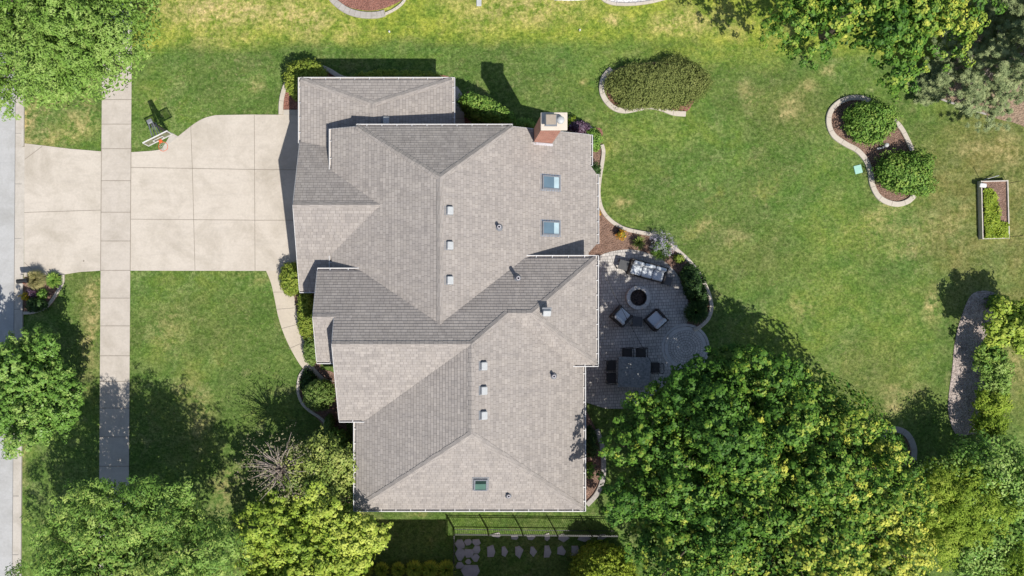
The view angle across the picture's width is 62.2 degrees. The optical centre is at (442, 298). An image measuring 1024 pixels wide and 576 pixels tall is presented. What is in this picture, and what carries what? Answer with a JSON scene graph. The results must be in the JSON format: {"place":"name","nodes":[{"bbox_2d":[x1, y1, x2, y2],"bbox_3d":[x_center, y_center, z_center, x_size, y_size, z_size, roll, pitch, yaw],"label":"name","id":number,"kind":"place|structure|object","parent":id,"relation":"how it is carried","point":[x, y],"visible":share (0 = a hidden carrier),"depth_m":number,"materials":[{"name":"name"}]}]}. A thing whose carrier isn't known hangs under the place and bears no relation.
{"place":"outdoors","nodes":[
{"label":"outdoors","id":0,"kind":"place"},
{"bbox_2d":[0,12,15,575],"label":"road","id":1,"kind":"structure","parent":0,"point":[7,160],"depth_m":43.99,"materials":[{"name":"concrete"}]},
{"bbox_2d":[24,269,45,289],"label":"ornamental grass","id":2,"kind":"object","parent":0,"point":[36,279],"depth_m":43.24,"materials":[{"name":"plant"}]},
{"bbox_2d":[99,2,131,566],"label":"sidewalk","id":3,"kind":"structure","parent":0,"point":[115,250],"depth_m":43.97,"materials":[{"name":"concrete"}]},
{"bbox_2d":[24,115,298,276],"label":"driveway","id":4,"kind":"structure","parent":0,"point":[213,193],"depth_m":43.97,"materials":[{"name":"concrete"}]},
{"bbox_2d":[455,86,464,123],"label":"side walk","id":5,"kind":"structure","parent":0,"point":[459,117],"depth_m":43.97,"materials":[{"name":"concrete"}]},
{"bbox_2d":[22,0,1023,575],"bbox_3d":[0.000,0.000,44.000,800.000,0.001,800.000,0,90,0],"label":"ground","id":6,"kind":"structure","parent":0,"point":[744,184],"depth_m":44.00,"materials":[{"name":"green plant"}]},
{"bbox_2d":[12,88,24,575],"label":"kerb","id":7,"kind":"structure","parent":6,"relation":"on","point":[18,314],"depth_m":43.99,"materials":[{"name":"concrete"}]},
{"bbox_2d":[23,275,60,314],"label":"mulch bed","id":8,"kind":"object","parent":6,"relation":"on","point":[51,292],"visible":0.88,"depth_m":43.98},
{"bbox_2d":[26,288,38,298],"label":"purple shrub","id":9,"kind":"object","parent":8,"relation":"on","point":[31,292],"visible":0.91,"depth_m":43.61,"materials":[{"name":"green plant"}]},
{"bbox_2d":[24,296,48,312],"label":"leafy shrub","id":10,"kind":"object","parent":8,"relation":"on","point":[36,305],"visible":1,"depth_m":43.46,"materials":[{"name":"green plant"}]},
{"bbox_2d":[36,288,48,300],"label":"leafy shrub","id":11,"kind":"object","parent":8,"relation":"on","point":[43,293],"visible":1,"depth_m":43.62,"materials":[{"name":"green plant"}]},
{"bbox_2d":[23,275,64,314],"bbox_3d":[-20.565,-0.035,43.944,2.968,0.113,0.717,-44,90,0],"label":"bed edging","id":12,"kind":"object","parent":8,"relation":"on","point":[54,296],"visible":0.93,"depth_m":43.89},
{"bbox_2d":[45,271,62,288],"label":"leafy clump","id":13,"kind":"object","parent":8,"relation":"on","point":[53,279],"visible":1,"depth_m":43.60,"materials":[{"name":"green plant"}]},
{"bbox_2d":[0,322,86,459],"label":"street tree","id":14,"kind":"object","parent":6,"relation":"on","point":[34,388],"visible":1,"depth_m":40.04,"materials":[{"name":"green plant"}]},
{"bbox_2d":[0,0,161,121],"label":"shade tree","id":15,"kind":"object","parent":6,"relation":"on","point":[58,37],"visible":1,"depth_m":34.64,"materials":[{"name":"green plant"}]},
{"bbox_2d":[5,473,252,575],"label":"oak tree","id":16,"kind":"object","parent":6,"relation":"on","point":[138,552],"visible":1,"depth_m":37.31,"materials":[{"name":"green plant"}]},
{"bbox_2d":[142,118,172,150],"bbox_3d":[-14.029,-8.032,42.439,1.335,3.122,1.316,19,90,0],"label":"basketball hoop","id":17,"kind":"object","parent":6,"relation":"on","point":[154,124],"visible":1,"depth_m":41.59,"materials":[{"name":"white paint"}]},
{"bbox_2d":[234,422,322,508],"bbox_3d":[-7.649,7.948,41.270,4.140,5.659,4.227,0,90,0],"label":"crabapple tree","id":18,"kind":"object","parent":6,"relation":"on","point":[279,470],"visible":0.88,"depth_m":39.74,"materials":[{"name":"grey plant"}]},
{"bbox_2d":[266,271,334,381],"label":"front walk","id":19,"kind":"structure","parent":6,"relation":"on","point":[286,310],"depth_m":43.97,"materials":[{"name":"concrete"}]},
{"bbox_2d":[294,293,319,368],"bbox_3d":[-7.188,1.199,43.991,1.769,0.001,6.043,0,90,0],"label":"mulch bed","id":20,"kind":"object","parent":6,"relation":"on","point":[316,366],"visible":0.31,"depth_m":43.99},
{"bbox_2d":[279,261,300,296],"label":"clipped bush","id":21,"kind":"object","parent":20,"relation":"on","point":[288,276],"visible":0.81,"depth_m":43.04,"materials":[{"name":"green plant"}]},
{"bbox_2d":[296,293,313,339],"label":"clipped bush","id":22,"kind":"object","parent":20,"relation":"on","point":[304,317],"visible":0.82,"depth_m":43.05,"materials":[{"name":"green plant"}]},
{"bbox_2d":[303,334,316,366],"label":"clipped bush","id":23,"kind":"object","parent":20,"relation":"on","point":[309,355],"visible":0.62,"depth_m":43.12,"materials":[{"name":"green plant"}]},
{"bbox_2d":[283,70,333,109],"bbox_3d":[-6.631,-10.827,43.993,3.627,0.001,2.696,0,90,0],"label":"mulch bed","id":24,"kind":"object","parent":6,"relation":"on","point":[290,103],"visible":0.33,"depth_m":43.99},
{"bbox_2d":[281,57,328,101],"bbox_3d":[-6.996,-11.169,43.075,2.484,1.917,2.334,0,90,0],"label":"clipped bush","id":25,"kind":"object","parent":24,"relation":"on","point":[296,69],"visible":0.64,"depth_m":42.54,"materials":[{"name":"green plant"}]},
{"bbox_2d":[278,65,345,114],"bbox_3d":[-6.897,-11.308,43.944,4.392,0.113,2.024,-24,90,0],"label":"bed edging","id":26,"kind":"object","parent":24,"relation":"on","point":[283,90],"visible":0.43,"depth_m":43.89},
{"bbox_2d":[232,480,393,575],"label":"lime maple","id":27,"kind":"object","parent":6,"relation":"on","point":[341,541],"visible":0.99,"depth_m":39.09,"materials":[{"name":"green plant"}]},
{"bbox_2d":[300,369,349,502],"bbox_3d":[-6.132,7.560,43.984,2.594,0.001,7.848,0,90,0],"label":"mulch bed","id":28,"kind":"object","parent":6,"relation":"on","point":[329,375],"visible":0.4,"depth_m":43.98,"materials":[{"name":"soil"}]},
{"bbox_2d":[299,367,316,395],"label":"ground ivy","id":29,"kind":"object","parent":28,"relation":"on","point":[307,377],"visible":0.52,"depth_m":43.72,"materials":[{"name":"green plant"}]},
{"bbox_2d":[296,369,324,422],"bbox_3d":[-6.973,5.338,43.944,0.877,0.113,3.354,-22,90,0],"label":"bed edging","id":30,"kind":"object","parent":28,"relation":"on","point":[301,400],"visible":0.89,"depth_m":43.89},
{"bbox_2d":[274,426,358,521],"bbox_3d":[-5.839,8.284,41.484,4.272,5.233,4.589,0,90,0],"label":"young tree","id":31,"kind":"object","parent":28,"relation":"on","point":[332,474],"visible":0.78,"depth_m":39.82,"materials":[{"name":"green plant"}]},
{"bbox_2d":[302,378,335,411],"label":"globe bush","id":32,"kind":"object","parent":28,"relation":"on","point":[319,394],"visible":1,"depth_m":42.60,"materials":[{"name":"green plant"}]},
{"bbox_2d":[323,413,335,437],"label":"clipped bush","id":33,"kind":"object","parent":28,"relation":"on","point":[329,423],"visible":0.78,"depth_m":43.34,"materials":[{"name":"green plant"}]},
{"bbox_2d":[328,426,352,463],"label":"clipped bush","id":34,"kind":"object","parent":28,"relation":"on","point":[345,438],"visible":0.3,"depth_m":42.82,"materials":[{"name":"green plant"}]},
{"bbox_2d":[329,0,385,18],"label":"bed edging","id":35,"kind":"object","parent":6,"relation":"on","point":[340,6],"visible":1,"depth_m":43.89,"materials":[{"name":"concrete"}]},
{"bbox_2d":[338,0,400,10],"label":"mulch bed","id":36,"kind":"object","parent":6,"relation":"on","point":[368,5],"visible":1,"depth_m":43.98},
{"bbox_2d":[374,561,388,575],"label":"lime shrub","id":37,"kind":"object","parent":6,"relation":"on","point":[381,568],"visible":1,"depth_m":43.41,"materials":[{"name":"green plant"}]},
{"bbox_2d":[390,562,405,575],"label":"lime shrub","id":38,"kind":"object","parent":6,"relation":"on","point":[397,569],"visible":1,"depth_m":43.43,"materials":[{"name":"green plant"}]},
{"bbox_2d":[405,560,423,575],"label":"lime shrub","id":39,"kind":"object","parent":6,"relation":"on","point":[414,568],"visible":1,"depth_m":43.42,"materials":[{"name":"green plant"}]},
{"bbox_2d":[422,559,439,575],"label":"lime shrub","id":40,"kind":"object","parent":6,"relation":"on","point":[430,568],"visible":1,"depth_m":43.42,"materials":[{"name":"green plant"}]},
{"bbox_2d":[292,77,598,511],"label":"house","id":41,"kind":"structure","parent":6,"relation":"on","point":[448,270],"depth_m":39.11,"materials":[{"name":"tile"}]},
{"bbox_2d":[437,559,455,575],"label":"lime shrub","id":42,"kind":"object","parent":6,"relation":"on","point":[446,568],"visible":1,"depth_m":43.42,"materials":[{"name":"green plant"}]},
{"bbox_2d":[455,548,464,560],"bbox_3d":[0.903,13.315,43.980,0.502,0.040,0.640,31,90,0],"label":"flagstone","id":43,"kind":"object","parent":6,"relation":"on","point":[460,554],"visible":0.94,"depth_m":43.96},
{"bbox_2d":[461,565,479,575],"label":"flagstone","id":44,"kind":"object","parent":6,"relation":"on","point":[470,570],"visible":1,"depth_m":43.94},
{"bbox_2d":[487,545,494,556],"bbox_3d":[2.523,13.128,43.975,0.438,0.050,0.638,0,90,0],"label":"stepping stone","id":45,"kind":"object","parent":6,"relation":"on","point":[490,551],"visible":1,"depth_m":43.95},
{"bbox_2d":[465,91,602,141],"bbox_3d":[4.517,-8.093,43.990,7.872,0.001,3.511,16,90,0],"label":"mulch bed","id":46,"kind":"object","parent":6,"relation":"on","point":[467,121],"visible":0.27,"depth_m":43.99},
{"bbox_2d":[455,91,515,123],"bbox_3d":[2.129,-9.366,42.608,3.325,2.834,1.540,17,90,0],"label":"leafy hedge","id":47,"kind":"object","parent":46,"relation":"on","point":[475,107],"visible":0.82,"depth_m":41.80,"materials":[{"name":"green plant"}]},
{"bbox_2d":[512,117,535,127],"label":"leafy shrub","id":48,"kind":"object","parent":46,"relation":"on","point":[525,122],"visible":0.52,"depth_m":41.87,"materials":[{"name":"green plant"}]},
{"bbox_2d":[565,119,590,133],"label":"purple shrub","id":49,"kind":"object","parent":46,"relation":"on","point":[579,126],"visible":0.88,"depth_m":43.16,"materials":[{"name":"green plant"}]},
{"bbox_2d":[453,528,617,536],"bbox_3d":[4.716,12.014,43.345,8.346,1.310,0.080,1,90,0],"label":"iron fence","id":50,"kind":"object","parent":6,"relation":"on","point":[532,534],"visible":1,"depth_m":43.11,"materials":[{"name":"black metal"}]},
{"bbox_2d":[586,411,600,500],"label":"mulch bed","id":51,"kind":"object","parent":6,"relation":"on","point":[592,485],"visible":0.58,"depth_m":43.98,"materials":[{"name":"soil"}]},
{"bbox_2d":[586,460,595,479],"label":"plant","id":52,"kind":"object","parent":51,"relation":"on","point":[589,470],"visible":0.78,"depth_m":43.62,"materials":[{"name":"green plant"}]},
{"bbox_2d":[586,425,599,457],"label":"leafy shrub","id":53,"kind":"object","parent":51,"relation":"on","point":[592,446],"visible":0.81,"depth_m":43.38,"materials":[{"name":"green plant"}]},
{"bbox_2d":[586,429,605,505],"bbox_3d":[8.079,8.814,43.944,0.886,0.113,4.085,7,90,0],"label":"bed edging","id":54,"kind":"object","parent":6,"relation":"on","point":[592,498],"visible":0.76,"depth_m":43.89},
{"bbox_2d":[568,539,639,575],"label":"lime bush","id":55,"kind":"object","parent":6,"relation":"on","point":[596,558],"visible":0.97,"depth_m":42.15,"materials":[{"name":"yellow plant"}]},
{"bbox_2d":[601,0,663,5],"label":"bed edging","id":56,"kind":"object","parent":6,"relation":"on","point":[629,3],"visible":1,"depth_m":43.89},
{"bbox_2d":[599,67,685,116],"bbox_3d":[10.197,-10.093,43.944,4.828,0.113,1.858,30,90,0],"label":"bed edging","id":57,"kind":"object","parent":6,"relation":"on","point":[607,102],"visible":0.81,"depth_m":43.89,"materials":[{"name":"concrete"}]},
{"bbox_2d":[589,126,708,325],"bbox_3d":[9.346,-3.063,43.989,4.312,0.001,11.977,-35,90,0],"label":"mulch bed","id":58,"kind":"object","parent":6,"relation":"on","point":[609,241],"visible":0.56,"depth_m":43.99,"materials":[{"name":"wood"}]},
{"bbox_2d":[584,126,602,151],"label":"leafy shrub","id":59,"kind":"object","parent":58,"relation":"on","point":[597,136],"visible":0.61,"depth_m":43.22,"materials":[{"name":"green plant"}]},
{"bbox_2d":[591,161,600,176],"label":"leafy shrub","id":60,"kind":"object","parent":58,"relation":"on","point":[596,168],"visible":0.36,"depth_m":43.35,"materials":[{"name":"green plant"}]},
{"bbox_2d":[631,235,645,249],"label":"spiky plant","id":61,"kind":"object","parent":58,"relation":"on","point":[638,243],"visible":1,"depth_m":43.57,"materials":[{"name":"green plant"}]},
{"bbox_2d":[648,239,671,259],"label":"leafy clump","id":62,"kind":"object","parent":58,"relation":"on","point":[660,254],"visible":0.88,"depth_m":43.37,"materials":[{"name":"green plant"}]},
{"bbox_2d":[649,229,678,255],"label":"sage plant","id":63,"kind":"object","parent":58,"relation":"on","point":[661,243],"visible":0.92,"depth_m":43.34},
{"bbox_2d":[672,254,684,263],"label":"lime plant","id":64,"kind":"object","parent":58,"relation":"on","point":[678,258],"visible":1,"depth_m":43.70,"materials":[{"name":"green plant"}]},
{"bbox_2d":[678,261,707,301],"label":"leafy shrub","id":65,"kind":"object","parent":58,"relation":"on","point":[692,282],"visible":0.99,"depth_m":43.24,"materials":[{"name":"green plant"}]},
{"bbox_2d":[698,289,709,308],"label":"leafy shrub","id":66,"kind":"object","parent":58,"relation":"on","point":[704,301],"visible":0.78,"depth_m":43.38,"materials":[{"name":"green plant"}]},
{"bbox_2d":[604,61,694,110],"bbox_3d":[10.803,-11.015,43.987,4.848,0.001,2.696,0,90,0],"label":"mulch bed","id":67,"kind":"object","parent":6,"relation":"on","point":[611,99],"visible":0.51,"depth_m":43.99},
{"bbox_2d":[602,52,715,112],"bbox_3d":[11.110,-11.135,43.320,5.898,1.417,3.085,0,90,0],"label":"juniper hedge","id":68,"kind":"object","parent":67,"relation":"on","point":[663,85],"visible":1,"depth_m":43.10,"materials":[{"name":"green plant"}]},
{"bbox_2d":[599,144,712,330],"bbox_3d":[10.683,-3.124,43.944,2.245,0.113,10.749,-37,90,0],"label":"bed edging","id":69,"kind":"object","parent":6,"relation":"on","point":[640,232],"visible":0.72,"depth_m":43.89,"materials":[{"name":"concrete"}]},
{"bbox_2d":[596,343,942,575],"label":"maple tree","id":70,"kind":"object","parent":6,"relation":"on","point":[753,467],"visible":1,"depth_m":36.42,"materials":[{"name":"green plant"}]},
{"bbox_2d":[831,100,916,200],"bbox_3d":[22.784,-7.841,43.986,3.092,0.001,6.425,-37,90,0],"label":"mulch bed","id":71,"kind":"object","parent":6,"relation":"on","point":[896,140],"visible":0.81,"depth_m":43.99,"materials":[{"name":"wood"}]},
{"bbox_2d":[825,95,915,206],"bbox_3d":[22.151,-7.519,43.944,2.735,0.113,6.469,-26,90,0],"label":"bed edging","id":72,"kind":"object","parent":71,"relation":"on","point":[859,152],"visible":0.98,"depth_m":43.89,"materials":[{"name":"concrete"}]},
{"bbox_2d":[840,99,902,147],"bbox_3d":[21.930,-8.970,43.146,2.963,1.787,2.499,0,90,0],"label":"globe shrub","id":73,"kind":"object","parent":71,"relation":"on","point":[874,121],"visible":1,"depth_m":42.87,"materials":[{"name":"green plant"}]},
{"bbox_2d":[895,121,914,151],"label":"bed edging","id":74,"kind":"object","parent":71,"relation":"on","point":[903,132],"visible":0.72,"depth_m":43.89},
{"bbox_2d":[871,147,939,198],"bbox_3d":[23.738,-6.439,43.137,3.500,1.821,2.663,0,90,0],"label":"globe shrub","id":75,"kind":"object","parent":71,"relation":"on","point":[907,174],"visible":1,"depth_m":42.82,"materials":[{"name":"green plant"}]},
{"bbox_2d":[758,0,1008,103],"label":"maple tree","id":76,"kind":"object","parent":6,"relation":"on","point":[892,16],"visible":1,"depth_m":37.22,"materials":[{"name":"green plant"}]},
{"bbox_2d":[884,426,916,459],"bbox_3d":[23.913,7.393,43.944,2.341,0.113,1.141,35,90,0],"label":"bed edging","id":77,"kind":"object","parent":6,"relation":"on","point":[906,434],"visible":0.69,"depth_m":43.89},
{"bbox_2d":[907,61,956,106],"bbox_3d":[24.937,-11.006,42.695,2.513,2.822,2.350,0,90,0],"label":"pine tree","id":78,"kind":"object","parent":6,"relation":"on","point":[928,84],"visible":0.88,"depth_m":42.35,"materials":[{"name":"green plant"}]},
{"bbox_2d":[890,451,1023,571],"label":"soft tree","id":79,"kind":"object","parent":6,"relation":"on","point":[943,490],"visible":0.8,"depth_m":40.07,"materials":[{"name":"green plant"}]},
{"bbox_2d":[911,427,1023,575],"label":"glossy tree","id":80,"kind":"object","parent":6,"relation":"on","point":[972,559],"visible":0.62,"depth_m":40.44,"materials":[{"name":"green plant"}]},
{"bbox_2d":[948,291,993,435],"bbox_3d":[27.532,3.341,43.970,2.067,0.001,7.664,9,90,0],"label":"mulch bed","id":81,"kind":"object","parent":6,"relation":"on","point":[965,377],"visible":0.66,"depth_m":43.97,"materials":[{"name":"gravel"}]},
{"bbox_2d":[968,409,1011,439],"bbox_3d":[27.845,6.331,43.189,2.092,1.822,1.787,0,90,0],"label":"shrub","id":82,"kind":"object","parent":81,"relation":"on","point":[993,424],"visible":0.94,"depth_m":42.72,"materials":[{"name":"green plant"}]},
{"bbox_2d":[971,334,1009,370],"bbox_3d":[27.737,2.930,43.102,1.664,1.996,2.125,-34,90,0],"label":"shrub","id":83,"kind":"object","parent":81,"relation":"on","point":[983,352],"visible":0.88,"depth_m":42.54,"materials":[{"name":"green plant"}]},
{"bbox_2d":[972,387,1014,416],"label":"shrub","id":84,"kind":"object","parent":81,"relation":"on","point":[995,402],"visible":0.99,"depth_m":42.66,"materials":[{"name":"green plant"}]},
{"bbox_2d":[972,354,1016,400],"bbox_3d":[28.030,4.001,43.127,2.267,1.946,2.376,0,90,0],"label":"shrub","id":85,"kind":"object","parent":81,"relation":"on","point":[994,378],"visible":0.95,"depth_m":42.67,"materials":[{"name":"green plant"}]},
{"bbox_2d":[984,293,1010,311],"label":"leafy shrub","id":86,"kind":"object","parent":81,"relation":"on","point":[989,305],"visible":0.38,"depth_m":43.50,"materials":[{"name":"green plant"}]},
{"bbox_2d":[982,294,1023,358],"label":"young maple","id":87,"kind":"object","parent":81,"relation":"on","point":[1005,326],"visible":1,"depth_m":41.31,"materials":[{"name":"green plant"}]},
{"bbox_2d":[944,0,1023,126],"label":"mulch bed","id":88,"kind":"object","parent":6,"relation":"on","point":[1017,115],"visible":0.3,"depth_m":43.98,"materials":[{"name":"soil"}]},
{"bbox_2d":[921,0,1023,132],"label":"pine tree","id":89,"kind":"object","parent":88,"relation":"on","point":[1007,58],"visible":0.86,"depth_m":40.92,"materials":[{"name":"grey plant"}]},
{"bbox_2d":[956,0,1023,48],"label":"pine tree","id":90,"kind":"object","parent":88,"relation":"on","point":[1016,7],"visible":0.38,"depth_m":40.69,"materials":[{"name":"green plant"}]},
{"bbox_2d":[977,180,1009,239],"bbox_3d":[28.582,-4.607,43.840,1.410,0.320,3.020,-1,90,0],"label":"raised planter","id":91,"kind":"object","parent":6,"relation":"on","point":[1000,188],"visible":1,"depth_m":43.77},
{"bbox_2d":[983,188,1009,238],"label":"lettuce plants","id":92,"kind":"object","parent":91,"relation":"on","point":[994,226],"visible":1,"depth_m":43.60,"materials":[{"name":"green plant"}]},
{"bbox_2d":[978,536,1023,575],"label":"soft tree","id":93,"kind":"object","parent":6,"relation":"on","point":[1019,556],"visible":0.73,"depth_m":40.11,"materials":[{"name":"green plant"}]},
{"label":"mulch bed","id":94,"kind":"structure","parent":6,"relation":"on","visible":0},
{"bbox_2d":[351,69,442,76],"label":"hedge","id":95,"kind":"object","parent":94,"relation":"on","point":[386,73],"visible":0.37,"depth_m":43.10,"materials":[{"name":"green plant"}]},
{"bbox_2d":[586,249,687,408],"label":"patio","id":96,"kind":"structure","parent":0,"point":[670,302],"depth_m":43.97,"materials":[{"name":"stone"}]},
{"bbox_2d":[604,373,615,384],"bbox_3d":[8.644,4.110,43.463,0.614,1.016,0.612,0,90,0],"label":"dining chair","id":97,"kind":"object","parent":96,"relation":"on","point":[610,377],"visible":1,"depth_m":43.52,"materials":[{"name":"wicker"}]},
{"bbox_2d":[605,360,615,371],"bbox_3d":[8.644,3.452,43.463,0.614,1.016,0.612,0,90,0],"label":"dining chair","id":98,"kind":"object","parent":96,"relation":"on","point":[610,365],"visible":1,"depth_m":43.52,"materials":[{"name":"metal"}]},
{"bbox_2d":[609,305,632,327],"bbox_3d":[9.221,0.908,43.550,0.860,0.760,0.820,42,90,0],"label":"patio armchair","id":99,"kind":"object","parent":96,"relation":"on","point":[617,316],"visible":0.98,"depth_m":43.51,"materials":[{"name":"fabric"}]},
{"bbox_2d":[616,259,628,270],"bbox_3d":[9.320,-1.732,43.745,0.500,0.450,0.500,15,90,0],"label":"side table","id":100,"kind":"object","parent":96,"relation":"on","point":[623,264],"visible":1,"depth_m":43.52,"materials":[{"name":"wicker"}]},
{"bbox_2d":[621,347,633,356],"bbox_3d":[9.507,2.781,43.463,0.612,1.016,0.614,0,90,0],"label":"dining chair","id":101,"kind":"object","parent":96,"relation":"on","point":[627,352],"visible":0.93,"depth_m":43.52,"materials":[{"name":"metal"}]},
{"bbox_2d":[617,357,650,387],"bbox_3d":[9.805,3.769,43.599,1.660,0.742,1.560,2,90,0],"label":"dining table","id":102,"kind":"object","parent":96,"relation":"on","point":[633,372],"visible":0.88,"depth_m":43.23,"materials":[{"name":"stone"}]},
{"bbox_2d":[631,316,642,326],"bbox_3d":[10.035,1.182,43.745,0.500,0.450,0.500,4,90,0],"label":"side table","id":103,"kind":"object","parent":96,"relation":"on","point":[636,321],"visible":0.96,"depth_m":43.52,"materials":[{"name":"wicker"}]},
{"bbox_2d":[625,286,650,309],"bbox_3d":[10.125,-0.055,43.815,1.240,0.310,1.240,0,90,0],"label":"fire pit","id":104,"kind":"object","parent":96,"relation":"on","point":[638,297],"visible":1,"depth_m":43.67,"materials":[{"name":"grey stone"}]},
{"bbox_2d":[634,347,647,356],"bbox_3d":[10.220,2.781,43.463,0.612,1.016,0.614,0,90,0],"label":"dining chair","id":105,"kind":"object","parent":96,"relation":"on","point":[640,352],"visible":0.9,"depth_m":43.52,"materials":[{"name":"metal"}]},
{"bbox_2d":[626,258,668,282],"bbox_3d":[10.570,-1.431,43.550,1.950,0.760,0.820,15,90,0],"label":"patio sofa","id":106,"kind":"object","parent":96,"relation":"on","point":[647,270],"visible":1,"depth_m":43.51,"materials":[{"name":"fabric"}]},
{"bbox_2d":[643,308,668,331],"bbox_3d":[11.010,1.101,43.550,0.920,0.760,0.820,-42,90,0],"label":"patio armchair","id":107,"kind":"object","parent":96,"relation":"on","point":[655,320],"visible":1,"depth_m":43.51,"materials":[{"name":"fabric"}]},
{"bbox_2d":[650,362,663,373],"bbox_3d":[10.973,3.562,43.463,0.614,1.016,0.612,0,90,0],"label":"dining chair","id":108,"kind":"object","parent":96,"relation":"on","point":[656,366],"visible":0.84,"depth_m":43.52,"materials":[{"name":"metal"}]},
{"bbox_2d":[661,324,708,369],"bbox_3d":[12.639,2.556,43.959,2.510,0.022,2.510,0,90,0],"label":"patio ring","id":109,"kind":"object","parent":96,"relation":"on","point":[666,340],"visible":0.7,"depth_m":43.95,"materials":[{"name":"stone"}]},
{"bbox_2d":[668,330,702,364],"bbox_3d":[12.639,2.556,43.950,1.820,0.001,1.820,0,90,0],"label":"patio circle","id":110,"kind":"object","parent":109,"relation":"on","point":[684,346],"visible":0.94,"depth_m":43.95,"materials":[{"name":"stone"}]},
{"bbox_2d":[682,299,708,325],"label":"grass clump","id":111,"kind":"object","parent":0,"point":[695,311],"visible":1,"depth_m":43.33,"materials":[{"name":"green plant"}]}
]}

